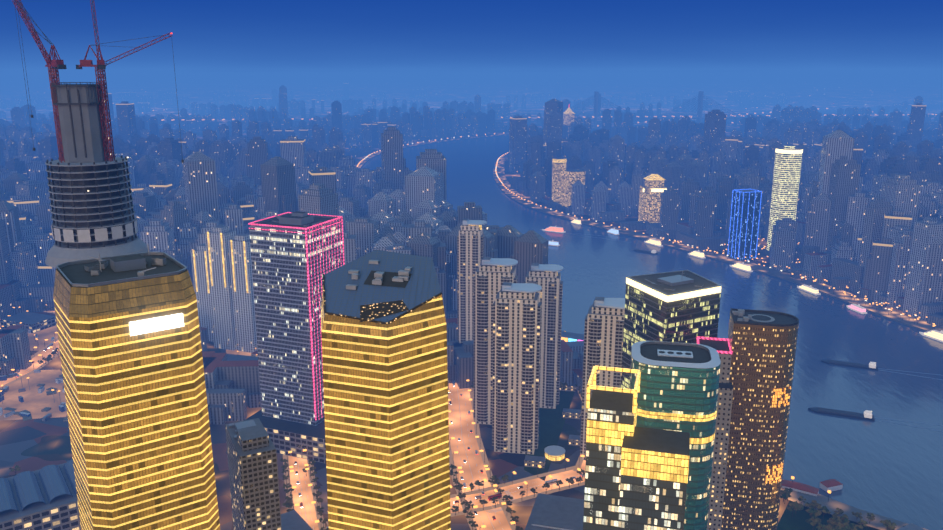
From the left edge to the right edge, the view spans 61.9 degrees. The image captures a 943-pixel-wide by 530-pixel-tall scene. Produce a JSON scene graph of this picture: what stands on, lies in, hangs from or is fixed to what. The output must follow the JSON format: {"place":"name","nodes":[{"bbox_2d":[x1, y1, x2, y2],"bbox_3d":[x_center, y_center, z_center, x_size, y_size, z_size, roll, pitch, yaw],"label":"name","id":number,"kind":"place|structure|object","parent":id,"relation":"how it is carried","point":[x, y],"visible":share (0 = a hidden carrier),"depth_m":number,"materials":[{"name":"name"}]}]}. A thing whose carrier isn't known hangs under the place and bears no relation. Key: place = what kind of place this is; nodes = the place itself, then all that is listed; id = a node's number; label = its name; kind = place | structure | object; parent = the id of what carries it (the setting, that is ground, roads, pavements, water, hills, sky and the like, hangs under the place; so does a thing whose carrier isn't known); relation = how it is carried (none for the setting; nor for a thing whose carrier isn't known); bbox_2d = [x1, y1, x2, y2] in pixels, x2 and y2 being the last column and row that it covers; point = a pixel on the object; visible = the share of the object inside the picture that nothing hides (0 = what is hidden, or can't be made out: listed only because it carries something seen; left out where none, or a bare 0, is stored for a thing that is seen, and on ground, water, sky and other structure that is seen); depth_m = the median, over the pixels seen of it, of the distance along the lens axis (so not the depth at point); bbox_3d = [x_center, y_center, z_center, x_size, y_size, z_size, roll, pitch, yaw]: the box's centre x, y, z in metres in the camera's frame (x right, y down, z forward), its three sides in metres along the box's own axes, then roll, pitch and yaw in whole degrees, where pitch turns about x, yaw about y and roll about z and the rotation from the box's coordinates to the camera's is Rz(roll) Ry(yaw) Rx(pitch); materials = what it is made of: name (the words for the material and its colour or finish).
{"place":"outdoors","nodes":[
{"label":"outdoors","id":0,"kind":"place"},
{"bbox_2d":[53,243,219,529],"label":"skyscraper","id":1,"kind":"structure","parent":0,"point":[129,337],"depth_m":369.78,"materials":[{"name":"gold metal"}]},
{"bbox_2d":[0,311,585,529],"bbox_3d":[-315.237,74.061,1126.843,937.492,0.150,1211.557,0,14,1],"label":"roads","id":2,"kind":"structure","parent":0,"point":[35,403],"depth_m":714.40,"materials":[{"name":"grey asphalt"}]},
{"bbox_2d":[16,343,584,528],"bbox_3d":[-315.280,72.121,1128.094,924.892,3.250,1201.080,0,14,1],"label":"vehicles","id":3,"kind":"object","parent":2,"relation":"on","point":[549,482],"visible":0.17,"depth_m":670.90,"materials":[{"name":"grey metal"}]},
{"bbox_2d":[321,250,450,529],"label":"skyscraper","id":4,"kind":"structure","parent":0,"point":[384,350],"depth_m":384.18,"materials":[{"name":"gold metal"}]},
{"bbox_2d":[0,72,942,529],"bbox_3d":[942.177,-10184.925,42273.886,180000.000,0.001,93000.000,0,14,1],"label":"ground","id":5,"kind":"structure","parent":0,"point":[32,444],"depth_m":10974.03,"materials":[{"name":"grey"}]},
{"bbox_2d":[0,307,67,421],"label":"houses","id":6,"kind":"structure","parent":5,"relation":"on","point":[25,415],"depth_m":840.65,"materials":[{"name":"white paint"}]},
{"bbox_2d":[45,82,149,268],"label":"tower under construction","id":7,"kind":"structure","parent":5,"relation":"on","point":[93,211],"depth_m":499.81,"materials":[{"name":"concrete"}]},
{"bbox_2d":[12,0,183,162],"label":"tower cranes","id":8,"kind":"object","parent":7,"relation":"on","point":[55,64],"visible":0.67,"depth_m":499.91,"materials":[{"name":"red metal"}]},
{"bbox_2d":[191,225,257,352],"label":"white apartments","id":9,"kind":"structure","parent":5,"relation":"on","point":[222,273],"depth_m":976.26,"materials":[{"name":"concrete"}]},
{"bbox_2d":[225,418,281,529],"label":"grey slab tower","id":10,"kind":"structure","parent":5,"relation":"on","point":[253,471],"depth_m":486.12,"materials":[{"name":"concrete"}]},
{"bbox_2d":[244,205,344,462],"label":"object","id":11,"kind":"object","parent":5,"relation":"on","point":[296,256],"visible":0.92,"depth_m":715.82,"materials":[{"name":"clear glass"}]},
{"bbox_2d":[11,332,584,529],"bbox_3d":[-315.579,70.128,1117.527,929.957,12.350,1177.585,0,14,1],"label":"street lamps","id":12,"kind":"object","parent":5,"relation":"on","point":[468,488],"visible":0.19,"depth_m":674.03,"materials":[{"name":"orange metal"}]},
{"bbox_2d":[0,306,905,529],"bbox_3d":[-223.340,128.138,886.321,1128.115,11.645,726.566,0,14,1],"label":"trees","id":13,"kind":"object","parent":5,"relation":"on","point":[835,522],"visible":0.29,"depth_m":628.05,"materials":[{"name":"brown plant"}]},
{"bbox_2d":[0,312,924,529],"bbox_3d":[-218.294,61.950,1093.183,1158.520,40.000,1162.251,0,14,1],"label":"low-rise building","id":14,"kind":"structure","parent":5,"relation":"on","point":[44,498],"depth_m":595.59,"materials":[{"name":"stone"}]},
{"bbox_2d":[0,77,935,500],"bbox_3d":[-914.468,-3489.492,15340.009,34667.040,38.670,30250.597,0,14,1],"label":"city lamps","id":15,"kind":"object","parent":5,"relation":"on","point":[660,237],"visible":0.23,"depth_m":1489.70,"materials":[{"name":"orange metal"}]},
{"bbox_2d":[0,79,942,424],"bbox_3d":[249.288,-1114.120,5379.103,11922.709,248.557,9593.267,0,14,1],"label":"city buildings","id":16,"kind":"structure","parent":5,"relation":"on","point":[868,223],"depth_m":1603.53,"materials":[{"name":"concrete"}]},
{"bbox_2d":[561,337,583,341],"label":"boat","id":17,"kind":"object","parent":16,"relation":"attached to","point":[566,339],"visible":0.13,"depth_m":989.49,"materials":[{"name":"multicoloured"}]},
{"bbox_2d":[457,219,624,459],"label":"residential towers","id":18,"kind":"structure","parent":5,"relation":"on","point":[509,325],"depth_m":720.71,"materials":[{"name":"concrete"}]},
{"bbox_2d":[158,91,936,130],"bbox_3d":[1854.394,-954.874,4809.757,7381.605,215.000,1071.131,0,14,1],"label":"cable stayed bridge","id":19,"kind":"structure","parent":5,"relation":"on","point":[700,98],"depth_m":4705.10,"materials":[{"name":"concrete"}]},
{"bbox_2d":[621,270,720,388],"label":"office tower","id":20,"kind":"structure","parent":5,"relation":"on","point":[681,306],"depth_m":591.18,"materials":[{"name":"black glass"}]},
{"bbox_2d":[552,104,802,260],"bbox_3d":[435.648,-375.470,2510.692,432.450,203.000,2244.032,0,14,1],"label":"lit high-rise buildings","id":21,"kind":"structure","parent":5,"relation":"on","point":[744,223],"depth_m":1497.47,"materials":[{"name":"concrete"}]},
{"bbox_2d":[524,391,878,529],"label":"park lawns","id":22,"kind":"structure","parent":5,"relation":"on","point":[551,423],"depth_m":735.36,"materials":[{"name":"green plant"}]},
{"bbox_2d":[697,308,798,529],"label":"cylindrical tower","id":23,"kind":"structure","parent":5,"relation":"on","point":[756,350],"depth_m":562.55,"materials":[{"name":"brown glass"}]},
{"bbox_2d":[0,0,942,71],"label":"sky","id":24,"kind":"structure","parent":0,"point":[208,35],"materials":[{"name":"blue"}]},
{"bbox_2d":[583,365,689,529],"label":"stepped glass tower","id":25,"kind":"structure","parent":0,"point":[636,478],"depth_m":374.32,"materials":[{"name":"black glass"}]},
{"bbox_2d":[355,104,942,529],"bbox_3d":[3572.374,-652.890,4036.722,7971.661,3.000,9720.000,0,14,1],"label":"embankment","id":26,"kind":"structure","parent":0,"point":[881,312],"depth_m":1308.41,"materials":[{"name":"grey concrete"}]},
{"bbox_2d":[361,104,942,529],"bbox_3d":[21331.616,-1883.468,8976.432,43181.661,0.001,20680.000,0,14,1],"label":"river","id":27,"kind":"structure","parent":0,"point":[889,470],"depth_m":990.17,"materials":[{"name":"liquid"}]},
{"bbox_2d":[542,218,942,431],"bbox_3d":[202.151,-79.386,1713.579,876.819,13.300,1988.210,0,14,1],"label":"boats","id":28,"kind":"object","parent":27,"relation":"on","point":[932,334],"visible":0.83,"depth_m":1035.70,"materials":[{"name":"grey"}]},
{"bbox_2d":[629,341,720,529],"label":"teal glass tower","id":29,"kind":"structure","parent":0,"point":[679,385],"depth_m":449.84,"materials":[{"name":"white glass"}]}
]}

